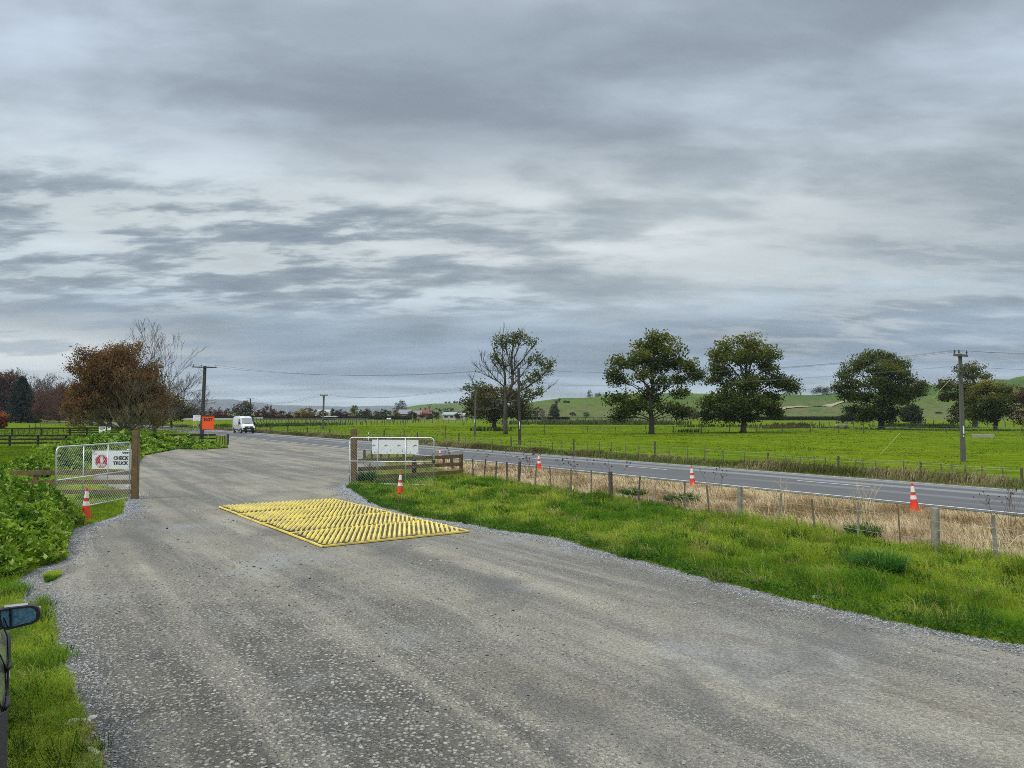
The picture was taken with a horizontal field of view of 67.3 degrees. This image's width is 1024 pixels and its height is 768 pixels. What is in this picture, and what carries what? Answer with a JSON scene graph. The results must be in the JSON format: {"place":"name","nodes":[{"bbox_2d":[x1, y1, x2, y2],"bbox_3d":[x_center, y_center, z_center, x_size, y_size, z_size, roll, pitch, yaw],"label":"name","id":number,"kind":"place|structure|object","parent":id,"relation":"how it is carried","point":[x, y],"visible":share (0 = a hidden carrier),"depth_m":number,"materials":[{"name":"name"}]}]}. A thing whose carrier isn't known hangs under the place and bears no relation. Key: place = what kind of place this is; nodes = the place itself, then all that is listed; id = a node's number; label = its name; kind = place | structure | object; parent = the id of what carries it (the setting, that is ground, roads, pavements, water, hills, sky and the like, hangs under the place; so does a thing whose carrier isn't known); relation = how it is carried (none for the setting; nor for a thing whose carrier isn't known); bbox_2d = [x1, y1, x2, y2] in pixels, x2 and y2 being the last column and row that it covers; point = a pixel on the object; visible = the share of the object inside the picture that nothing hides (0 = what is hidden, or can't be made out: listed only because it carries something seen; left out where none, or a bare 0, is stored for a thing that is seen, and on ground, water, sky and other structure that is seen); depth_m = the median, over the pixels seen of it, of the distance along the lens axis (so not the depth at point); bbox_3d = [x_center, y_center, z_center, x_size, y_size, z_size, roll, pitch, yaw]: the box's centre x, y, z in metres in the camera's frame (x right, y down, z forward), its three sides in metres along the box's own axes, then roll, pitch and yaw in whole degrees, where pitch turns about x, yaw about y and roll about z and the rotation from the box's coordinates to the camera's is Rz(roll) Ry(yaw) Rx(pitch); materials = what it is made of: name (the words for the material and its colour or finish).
{"place":"outdoors","nodes":[
{"label":"outdoors","id":0,"kind":"place"},
{"bbox_2d":[1,399,405,413],"bbox_3d":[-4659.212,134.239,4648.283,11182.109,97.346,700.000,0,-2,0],"label":"mountains","id":1,"kind":"structure","parent":0,"point":[224,404],"depth_m":4726.19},
{"bbox_2d":[290,403,497,415],"bbox_3d":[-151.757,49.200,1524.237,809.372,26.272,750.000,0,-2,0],"label":"hill","id":2,"kind":"structure","parent":0,"point":[457,407],"depth_m":1390.32,"materials":[{"name":"green plant"}]},
{"bbox_2d":[0,414,1023,767],"bbox_3d":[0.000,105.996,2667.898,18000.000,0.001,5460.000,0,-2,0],"label":"ground","id":3,"kind":"structure","parent":0,"point":[942,450],"depth_m":72.61,"materials":[{"name":"green plant"}]},
{"bbox_2d":[0,411,8,427],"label":"orange shrub","id":4,"kind":"object","parent":3,"relation":"on","point":[4,420],"visible":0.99,"depth_m":139.64,"materials":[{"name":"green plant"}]},
{"bbox_2d":[0,372,19,411],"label":"tree","id":5,"kind":"object","parent":3,"relation":"on","point":[7,389],"visible":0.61,"depth_m":283.94,"materials":[{"name":"brown plant"}]},
{"bbox_2d":[0,603,40,767],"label":"parked car","id":6,"kind":"object","parent":3,"relation":"on","point":[12,616],"visible":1,"depth_m":6.98,"materials":[{"name":"grey paint"}]},
{"bbox_2d":[2,375,43,422],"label":"conifer tree","id":7,"kind":"object","parent":3,"relation":"on","point":[20,400],"visible":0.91,"depth_m":248.73,"materials":[{"name":"green plant"}]},
{"bbox_2d":[4,369,46,411],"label":"bare tree","id":8,"kind":"object","parent":3,"relation":"on","point":[44,379],"visible":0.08,"depth_m":313.94,"materials":[{"name":"brown plant"}]},
{"bbox_2d":[0,446,54,463],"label":"lawn tufts","id":9,"kind":"object","parent":3,"relation":"on","point":[9,454],"visible":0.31,"depth_m":60.11,"materials":[{"name":"green plant"}]},
{"bbox_2d":[0,468,63,494],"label":"weeds","id":10,"kind":"object","parent":3,"relation":"on","point":[7,472],"visible":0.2,"depth_m":32.57,"materials":[{"name":"green plant"}]},
{"bbox_2d":[15,372,63,395],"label":"bare tree","id":11,"kind":"object","parent":3,"relation":"on","point":[47,385],"visible":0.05,"depth_m":308.04,"materials":[{"name":"brown plant"}]},
{"bbox_2d":[0,466,85,577],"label":"weeds","id":12,"kind":"object","parent":3,"relation":"on","point":[36,522],"visible":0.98,"depth_m":16.35,"materials":[{"name":"green plant"}]},
{"bbox_2d":[28,382,70,422],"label":"twiggy tree","id":13,"kind":"object","parent":3,"relation":"on","point":[39,404],"visible":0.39,"depth_m":240.58,"materials":[{"name":"brown plant"}]},
{"bbox_2d":[0,564,114,767],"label":"lawn grass","id":14,"kind":"structure","parent":3,"relation":"on","point":[41,726],"depth_m":7.94,"materials":[{"name":"green plant"}]},
{"bbox_2d":[0,428,118,434],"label":"rail fence","id":15,"kind":"object","parent":3,"relation":"on","point":[69,432],"visible":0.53,"depth_m":108.77,"materials":[{"name":"brown wood"}]},
{"bbox_2d":[41,382,83,421],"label":"twiggy tree","id":16,"kind":"object","parent":3,"relation":"on","point":[59,397],"visible":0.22,"depth_m":228.86,"materials":[{"name":"brown plant"}]},
{"bbox_2d":[10,470,130,493],"bbox_3d":[-15.474,3.638,27.084,4.253,1.220,0.182,0,-2,-2],"label":"rail fence","id":17,"kind":"object","parent":3,"relation":"on","point":[36,474],"visible":0.59,"depth_m":27.02,"materials":[{"name":"brown wood"}]},
{"bbox_2d":[49,469,125,496],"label":"wooden fence","id":18,"kind":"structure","parent":3,"relation":"on","point":[71,486],"depth_m":30.34,"materials":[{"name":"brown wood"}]},
{"bbox_2d":[82,488,94,518],"bbox_3d":[-12.082,3.395,21.831,0.370,0.900,0.370,2,-3,-13],"label":"traffic cone","id":19,"kind":"object","parent":3,"relation":"on","point":[86,506],"visible":0.82,"depth_m":21.77,"materials":[{"name":"orange plastic"}]},
{"bbox_2d":[55,442,131,505],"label":"chain link gate","id":20,"kind":"structure","parent":3,"relation":"on","point":[98,475],"depth_m":24.48,"materials":[{"name":"metal"}]},
{"bbox_2d":[92,451,128,468],"bbox_3d":[-14.067,2.665,27.059,1.397,0.644,0.020,0,-2,-2],"label":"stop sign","id":21,"kind":"object","parent":20,"relation":"attached to","point":[122,455],"visible":0.81,"depth_m":27.06,"materials":[{"name":"white"}]},
{"bbox_2d":[61,485,128,529],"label":"grass","id":22,"kind":"structure","parent":3,"relation":"on","point":[111,511],"depth_m":24.31,"materials":[{"name":"green plant"}]},
{"bbox_2d":[0,429,227,477],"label":"weeds","id":23,"kind":"object","parent":3,"relation":"on","point":[153,442],"visible":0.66,"depth_m":45.37,"materials":[{"name":"green plant"}]},
{"bbox_2d":[0,434,228,445],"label":"rail fence","id":24,"kind":"object","parent":3,"relation":"on","point":[9,442],"visible":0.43,"depth_m":71.75,"materials":[{"name":"brown wood"}]},
{"bbox_2d":[0,427,230,463],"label":"lawn tufts","id":25,"kind":"object","parent":3,"relation":"on","point":[56,432],"visible":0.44,"depth_m":127.44,"materials":[{"name":"green plant"}]},
{"bbox_2d":[55,337,180,431],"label":"beech tree","id":26,"kind":"object","parent":3,"relation":"on","point":[115,380],"visible":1,"depth_m":97.40,"materials":[{"name":"brown plant"}]},
{"bbox_2d":[131,430,139,498],"bbox_3d":[-13.223,2.929,27.007,0.215,2.630,0.215,0,-2,-8],"label":"gate post","id":27,"kind":"object","parent":3,"relation":"on","point":[135,460],"visible":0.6,"depth_m":26.92,"materials":[{"name":"brown wood"}]},
{"bbox_2d":[97,318,215,432],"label":"bare tree","id":28,"kind":"object","parent":3,"relation":"on","point":[180,383],"visible":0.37,"depth_m":115.43,"materials":[{"name":"brown plant"}]},
{"bbox_2d":[144,394,193,426],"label":"tree","id":29,"kind":"object","parent":3,"relation":"on","point":[179,416],"visible":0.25,"depth_m":169.38,"materials":[{"name":"brown plant"}]},
{"bbox_2d":[192,364,216,437],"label":"utility pole","id":30,"kind":"object","parent":3,"relation":"on","point":[203,394],"visible":0.89,"depth_m":96.88,"materials":[{"name":"grey"}]},
{"bbox_2d":[201,365,516,375],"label":"power line","id":31,"kind":"object","parent":30,"relation":"attached to","point":[368,375],"visible":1,"depth_m":84.23,"materials":[{"name":"grey metal"}]},
{"bbox_2d":[202,417,214,433],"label":"exit sign","id":32,"kind":"object","parent":3,"relation":"on","point":[207,423],"visible":0.98,"depth_m":69.91,"materials":[{"name":"orange metal"}]},
{"bbox_2d":[227,401,257,416],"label":"willow tree","id":33,"kind":"object","parent":3,"relation":"on","point":[247,409],"visible":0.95,"depth_m":329.05,"materials":[{"name":"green plant"}]},
{"bbox_2d":[184,415,308,419],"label":"hedge","id":34,"kind":"object","parent":3,"relation":"on","point":[285,417],"visible":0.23,"depth_m":396.05,"materials":[{"name":"green plant"}]},
{"bbox_2d":[186,421,360,427],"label":"rushes","id":35,"kind":"object","parent":3,"relation":"on","point":[264,424],"visible":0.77,"depth_m":185.57,"materials":[{"name":"green plant"}]},
{"bbox_2d":[292,408,314,419],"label":"tree","id":36,"kind":"object","parent":3,"relation":"on","point":[304,414],"visible":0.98,"depth_m":319.59,"materials":[{"name":"green plant"}]},
{"bbox_2d":[253,418,364,421],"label":"wire fence","id":37,"kind":"object","parent":3,"relation":"on","point":[278,420],"visible":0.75,"depth_m":274.31,"materials":[{"name":"grey"}]},
{"bbox_2d":[257,420,405,425],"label":"wire fence","id":38,"kind":"object","parent":3,"relation":"on","point":[340,422],"visible":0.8,"depth_m":193.12,"materials":[{"name":"grey"}]},
{"bbox_2d":[310,415,393,419],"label":"hedge","id":39,"kind":"object","parent":3,"relation":"on","point":[347,417],"visible":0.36,"depth_m":394.05,"materials":[{"name":"green plant"}]},
{"bbox_2d":[351,429,356,482],"bbox_3d":[-6.627,3.167,32.252,0.235,2.560,0.235,0,-2,-8],"label":"gate post","id":40,"kind":"object","parent":3,"relation":"on","point":[353,452],"visible":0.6,"depth_m":32.15,"materials":[{"name":"brown wood"}]},
{"bbox_2d":[357,465,379,482],"bbox_3d":[-6.341,3.804,32.483,1.809,0.904,1.696,2,-3,-43],"label":"grass tussock","id":41,"kind":"object","parent":3,"relation":"on","point":[368,477],"depth_m":32.34,"materials":[{"name":"green plant"}]},
{"bbox_2d":[348,437,434,484],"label":"chain link gate","id":42,"kind":"structure","parent":3,"relation":"on","point":[428,462],"depth_m":31.44,"materials":[{"name":"metal"}]},
{"bbox_2d":[372,440,394,453],"bbox_3d":[-5.279,2.580,31.588,0.989,0.587,0.031,0,-2,10],"label":"white board","id":43,"kind":"object","parent":42,"relation":"attached to","point":[389,445],"visible":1,"depth_m":31.59,"materials":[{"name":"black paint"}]},
{"bbox_2d":[395,440,417,453],"bbox_3d":[-4.299,2.573,31.409,0.989,0.587,0.031,0,-2,10],"label":"white board","id":44,"kind":"object","parent":42,"relation":"attached to","point":[399,446],"visible":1,"depth_m":31.41,"materials":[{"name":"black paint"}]},
{"bbox_2d":[374,415,411,419],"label":"hedge","id":45,"kind":"object","parent":3,"relation":"on","point":[407,417],"visible":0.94,"depth_m":364.57,"materials":[{"name":"green plant"}]},
{"bbox_2d":[357,453,457,481],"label":"wooden fence","id":46,"kind":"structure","parent":3,"relation":"on","point":[393,471],"depth_m":37.94,"materials":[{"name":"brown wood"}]},
{"bbox_2d":[363,449,453,469],"bbox_3d":[-5.853,4.314,43.183,8.122,1.019,0.536,-2,-3,45],"label":"wire fence","id":47,"kind":"object","parent":3,"relation":"on","point":[403,455],"visible":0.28,"depth_m":43.85,"materials":[{"name":"grey"}]},
{"bbox_2d":[358,454,462,477],"bbox_3d":[-4.420,3.862,34.184,5.459,1.320,0.192,2,-3,-39],"label":"rail fence","id":48,"kind":"object","parent":3,"relation":"on","point":[460,463],"visible":0.81,"depth_m":34.25,"materials":[{"name":"brown wood"}]},
{"bbox_2d":[470,426,515,430],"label":"rushes","id":49,"kind":"object","parent":3,"relation":"on","point":[490,429],"visible":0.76,"depth_m":133.19,"materials":[{"name":"green plant"}]},
{"bbox_2d":[459,383,533,427],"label":"willow tree","id":50,"kind":"object","parent":3,"relation":"on","point":[493,415],"visible":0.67,"depth_m":161.44,"materials":[{"name":"green plant"}]},
{"bbox_2d":[328,418,672,422],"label":"wire fence","id":51,"kind":"object","parent":3,"relation":"on","point":[382,421],"visible":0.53,"depth_m":248.16,"materials":[{"name":"grey"}]},
{"bbox_2d":[459,324,558,433],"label":"half bare tree","id":52,"kind":"object","parent":3,"relation":"on","point":[530,359],"visible":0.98,"depth_m":111.96,"materials":[{"name":"green plant"}]},
{"bbox_2d":[517,368,520,444],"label":"utility pole","id":53,"kind":"object","parent":3,"relation":"on","point":[519,408],"visible":0.81,"depth_m":74.83,"materials":[{"name":"wood"}]},
{"bbox_2d":[112,421,1023,489],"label":"roadside grass","id":54,"kind":"structure","parent":3,"relation":"on","point":[863,472],"depth_m":42.06,"materials":[{"name":"green plant"}]},
{"bbox_2d":[463,419,705,424],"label":"rushes","id":55,"kind":"object","parent":3,"relation":"on","point":[591,422],"visible":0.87,"depth_m":210.03,"materials":[{"name":"green plant"}]},
{"bbox_2d":[229,425,1023,480],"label":"paddock grass","id":56,"kind":"structure","parent":3,"relation":"on","point":[697,427],"depth_m":99.98,"materials":[{"name":"green plant"}]},
{"bbox_2d":[255,425,1022,483],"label":"wire fence","id":57,"kind":"object","parent":3,"relation":"on","point":[981,468],"visible":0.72,"depth_m":49.47,"materials":[{"name":"grey"}]},
{"bbox_2d":[600,327,708,433],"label":"oak tree","id":58,"kind":"object","parent":3,"relation":"on","point":[646,353],"visible":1,"depth_m":112.52,"materials":[{"name":"green plant"}]},
{"bbox_2d":[354,473,1014,634],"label":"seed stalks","id":59,"kind":"object","parent":3,"relation":"on","point":[698,533],"visible":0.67,"depth_m":18.14,"materials":[{"name":"plant"}]},
{"bbox_2d":[345,468,1023,643],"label":"verge grass","id":60,"kind":"structure","parent":3,"relation":"on","point":[463,477],"depth_m":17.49,"materials":[{"name":"green plant"}]},
{"bbox_2d":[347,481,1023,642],"bbox_3d":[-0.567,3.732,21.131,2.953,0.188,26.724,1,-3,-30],"label":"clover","id":61,"kind":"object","parent":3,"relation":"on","point":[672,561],"visible":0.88,"depth_m":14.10,"materials":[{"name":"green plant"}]},
{"bbox_2d":[402,459,1023,559],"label":"dry verge","id":62,"kind":"structure","parent":3,"relation":"on","point":[924,528],"depth_m":22.22,"materials":[{"name":"plant"}]},
{"bbox_2d":[616,486,650,496],"bbox_3d":[4.214,3.835,27.861,1.630,0.484,1.604,2,-3,-45],"label":"grass tussock","id":63,"kind":"object","parent":62,"relation":"on","point":[634,493],"depth_m":27.71,"materials":[{"name":"green plant"}]},
{"bbox_2d":[659,489,703,505],"bbox_3d":[5.473,3.693,25.367,2.022,0.576,1.971,1,-2,-28],"label":"grass tussock","id":64,"kind":"object","parent":62,"relation":"on","point":[680,497],"depth_m":25.24,"materials":[{"name":"green plant"}]},
{"bbox_2d":[837,517,887,537],"bbox_3d":[8.499,3.476,18.917,1.715,0.513,1.614,2,-3,-43],"label":"grass tussock","id":65,"kind":"object","parent":62,"relation":"on","point":[875,529],"depth_m":18.74,"materials":[{"name":"green plant"}]},
{"bbox_2d":[844,475,881,519],"bbox_3d":[9.521,3.114,20.834,1.076,1.390,0.460,0,-2,10],"label":"dead weed","id":66,"kind":"object","parent":62,"relation":"on","point":[864,515],"visible":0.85,"depth_m":20.84,"materials":[{"name":"beige plant"}]},
{"bbox_2d":[910,483,923,512],"bbox_3d":[12.254,3.460,23.478,0.370,0.900,0.370,-5,-1,-8],"label":"traffic cone","id":67,"kind":"object","parent":62,"relation":"on","point":[913,501],"visible":0.8,"depth_m":23.41,"materials":[{"name":"orange plastic"}]},
{"bbox_2d":[973,480,1023,534],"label":"dead weed","id":68,"kind":"object","parent":62,"relation":"on","point":[1001,502],"visible":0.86,"depth_m":19.43,"materials":[{"name":"brown plant"}]},
{"bbox_2d":[1001,473,1023,537],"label":"dead weed","id":69,"kind":"object","parent":62,"relation":"on","point":[1012,506],"visible":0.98,"depth_m":18.51,"materials":[{"name":"brown plant"}]},
{"bbox_2d":[676,423,751,426],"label":"rushes","id":70,"kind":"object","parent":3,"relation":"on","point":[711,425],"visible":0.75,"depth_m":175.01,"materials":[{"name":"green plant"}]},
{"bbox_2d":[463,459,1023,563],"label":"wire fence","id":71,"kind":"object","parent":3,"relation":"on","point":[935,525],"visible":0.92,"depth_m":20.12,"materials":[{"name":"grey"}]},
{"bbox_2d":[691,331,805,432],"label":"oak tree","id":72,"kind":"object","parent":3,"relation":"on","point":[739,409],"visible":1,"depth_m":121.09,"materials":[{"name":"green plant"}]},
{"bbox_2d":[753,421,824,427],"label":"rushes","id":73,"kind":"object","parent":3,"relation":"on","point":[792,423],"visible":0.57,"depth_m":167.32,"materials":[{"name":"green plant"}]},
{"bbox_2d":[736,424,845,428],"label":"rushes","id":74,"kind":"object","parent":3,"relation":"on","point":[774,426],"visible":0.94,"depth_m":155.60,"materials":[{"name":"green plant"}]},
{"bbox_2d":[754,416,838,419],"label":"hedge","id":75,"kind":"object","parent":3,"relation":"on","point":[810,418],"visible":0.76,"depth_m":343.36,"materials":[{"name":"green plant"}]},
{"bbox_2d":[587,425,1022,432],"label":"wire fence","id":76,"kind":"object","parent":3,"relation":"on","point":[946,428],"visible":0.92,"depth_m":118.88,"materials":[{"name":"grey"}]},
{"bbox_2d":[837,413,863,423],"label":"shrub","id":77,"kind":"object","parent":3,"relation":"on","point":[846,417],"visible":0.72,"depth_m":228.88,"materials":[{"name":"green plant"}]},
{"bbox_2d":[830,542,918,574],"bbox_3d":[6.790,3.289,14.607,1.869,0.555,2.000,-2,-3,39],"label":"grass tussock","id":78,"kind":"object","parent":3,"relation":"on","point":[897,564],"depth_m":14.48,"materials":[{"name":"green plant"}]},
{"bbox_2d":[830,348,933,428],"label":"oak tree","id":79,"kind":"object","parent":3,"relation":"on","point":[892,392],"visible":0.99,"depth_m":146.35,"materials":[{"name":"green plant"}]},
{"bbox_2d":[899,404,925,423],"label":"shrub","id":80,"kind":"object","parent":3,"relation":"on","point":[913,411],"visible":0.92,"depth_m":203.33,"materials":[{"name":"green plant"}]},
{"bbox_2d":[859,422,970,427],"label":"rushes","id":81,"kind":"object","parent":3,"relation":"on","point":[921,425],"visible":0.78,"depth_m":163.71,"materials":[{"name":"green plant"}]},
{"bbox_2d":[813,426,1023,430],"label":"rushes","id":82,"kind":"object","parent":3,"relation":"on","point":[916,429],"visible":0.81,"depth_m":137.82,"materials":[{"name":"green plant"}]},
{"bbox_2d":[953,350,967,461],"bbox_3d":[28.073,1.504,48.134,0.896,7.307,0.338,0,-2,0],"label":"utility pole","id":83,"kind":"object","parent":3,"relation":"on","point":[962,425],"visible":0.94,"depth_m":48.10,"materials":[{"name":"wood"}]},
{"bbox_2d":[521,350,960,372],"bbox_3d":[14.365,-1.490,61.487,38.809,1.182,0.541,-2,-3,44],"label":"power line","id":84,"kind":"object","parent":83,"relation":"attached to","point":[781,367],"visible":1,"depth_m":55.43,"materials":[{"name":"grey metal"}]},
{"bbox_2d":[934,361,994,427],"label":"oak tree","id":85,"kind":"object","parent":3,"relation":"on","point":[968,374],"visible":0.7,"depth_m":167.49,"materials":[{"name":"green plant"}]},
{"bbox_2d":[964,379,1021,429],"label":"oak tree","id":86,"kind":"object","parent":3,"relation":"on","point":[995,401],"visible":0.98,"depth_m":141.49,"materials":[{"name":"green plant"}]},
{"bbox_2d":[1004,382,1023,425],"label":"autumn tree","id":87,"kind":"object","parent":3,"relation":"on","point":[1020,398],"visible":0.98,"depth_m":139.73,"materials":[{"name":"brown plant"}]},
{"label":"soil patch","id":88,"kind":"structure","parent":3,"relation":"on","visible":0},
{"bbox_2d":[72,716,108,767],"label":"soil stones","id":89,"kind":"object","parent":88,"relation":"on","point":[94,731],"visible":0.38,"depth_m":6.83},
{"bbox_2d":[0,0,1023,406],"label":"sky","id":90,"kind":"structure","parent":0,"point":[336,190],"materials":[{"name":"grey"}]},
{"bbox_2d":[19,437,1023,767],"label":"driveway","id":91,"kind":"structure","parent":0,"point":[861,683],"depth_m":9.45,"materials":[{"name":"grey gravel"}]},
{"bbox_2d":[42,570,61,582],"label":"grass patch","id":92,"kind":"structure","parent":91,"relation":"on","point":[50,575],"depth_m":14.07,"materials":[{"name":"green plant"}]},
{"bbox_2d":[219,498,358,514],"bbox_3d":[-7.091,3.889,24.619,3.883,0.110,2.202,2,-3,-35],"label":"rumble mat","id":93,"kind":"object","parent":91,"relation":"on","point":[236,509],"visible":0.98,"depth_m":24.35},
{"bbox_2d":[238,504,389,523],"bbox_3d":[-5.823,3.819,22.805,3.883,0.111,2.202,1,-2,-35],"label":"rumble mat","id":94,"kind":"object","parent":91,"relation":"on","point":[289,514],"visible":0.97,"depth_m":22.58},
{"bbox_2d":[261,512,423,534],"bbox_3d":[-4.556,3.749,20.992,3.883,0.111,2.202,2,-3,-35],"label":"rumble mat","id":95,"kind":"object","parent":91,"relation":"on","point":[287,526],"visible":1,"depth_m":20.78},
{"bbox_2d":[289,520,469,547],"bbox_3d":[-3.288,3.679,19.178,3.883,0.111,2.202,2,-2,-35],"label":"rumble mat","id":96,"kind":"object","parent":91,"relation":"on","point":[343,536],"visible":1,"depth_m":18.86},
{"bbox_2d":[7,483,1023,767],"bbox_3d":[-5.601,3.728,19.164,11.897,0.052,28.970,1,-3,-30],"label":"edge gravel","id":97,"kind":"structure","parent":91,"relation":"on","point":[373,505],"depth_m":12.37,"materials":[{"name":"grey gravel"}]},
{"bbox_2d":[65,419,1023,515],"bbox_3d":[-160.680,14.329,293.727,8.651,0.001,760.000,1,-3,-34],"label":"road","id":98,"kind":"structure","parent":0,"point":[936,494],"depth_m":35.49,"materials":[{"name":"grey asphalt"}]},
{"bbox_2d":[233,416,254,432],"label":"delivery van","id":99,"kind":"object","parent":98,"relation":"on","point":[241,424],"visible":0.99,"depth_m":118.36,"materials":[{"name":"white paint"}]},
{"bbox_2d":[161,429,1023,513],"bbox_3d":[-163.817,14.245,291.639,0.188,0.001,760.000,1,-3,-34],"label":"road edge line","id":100,"kind":"object","parent":98,"relation":"on","point":[726,484],"visible":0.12,"depth_m":30.30,"materials":[{"name":"paint"}]},
{"bbox_2d":[435,376,1023,418],"bbox_3d":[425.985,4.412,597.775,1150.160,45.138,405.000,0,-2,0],"label":"hills","id":101,"kind":"structure","parent":0,"point":[593,407],"depth_m":513.41,"materials":[{"name":"green plant"}]},
{"bbox_2d":[810,385,833,395],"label":"hill tree","id":102,"kind":"object","parent":101,"relation":"on","point":[825,390],"visible":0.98,"depth_m":639.79,"materials":[{"name":"green plant"}]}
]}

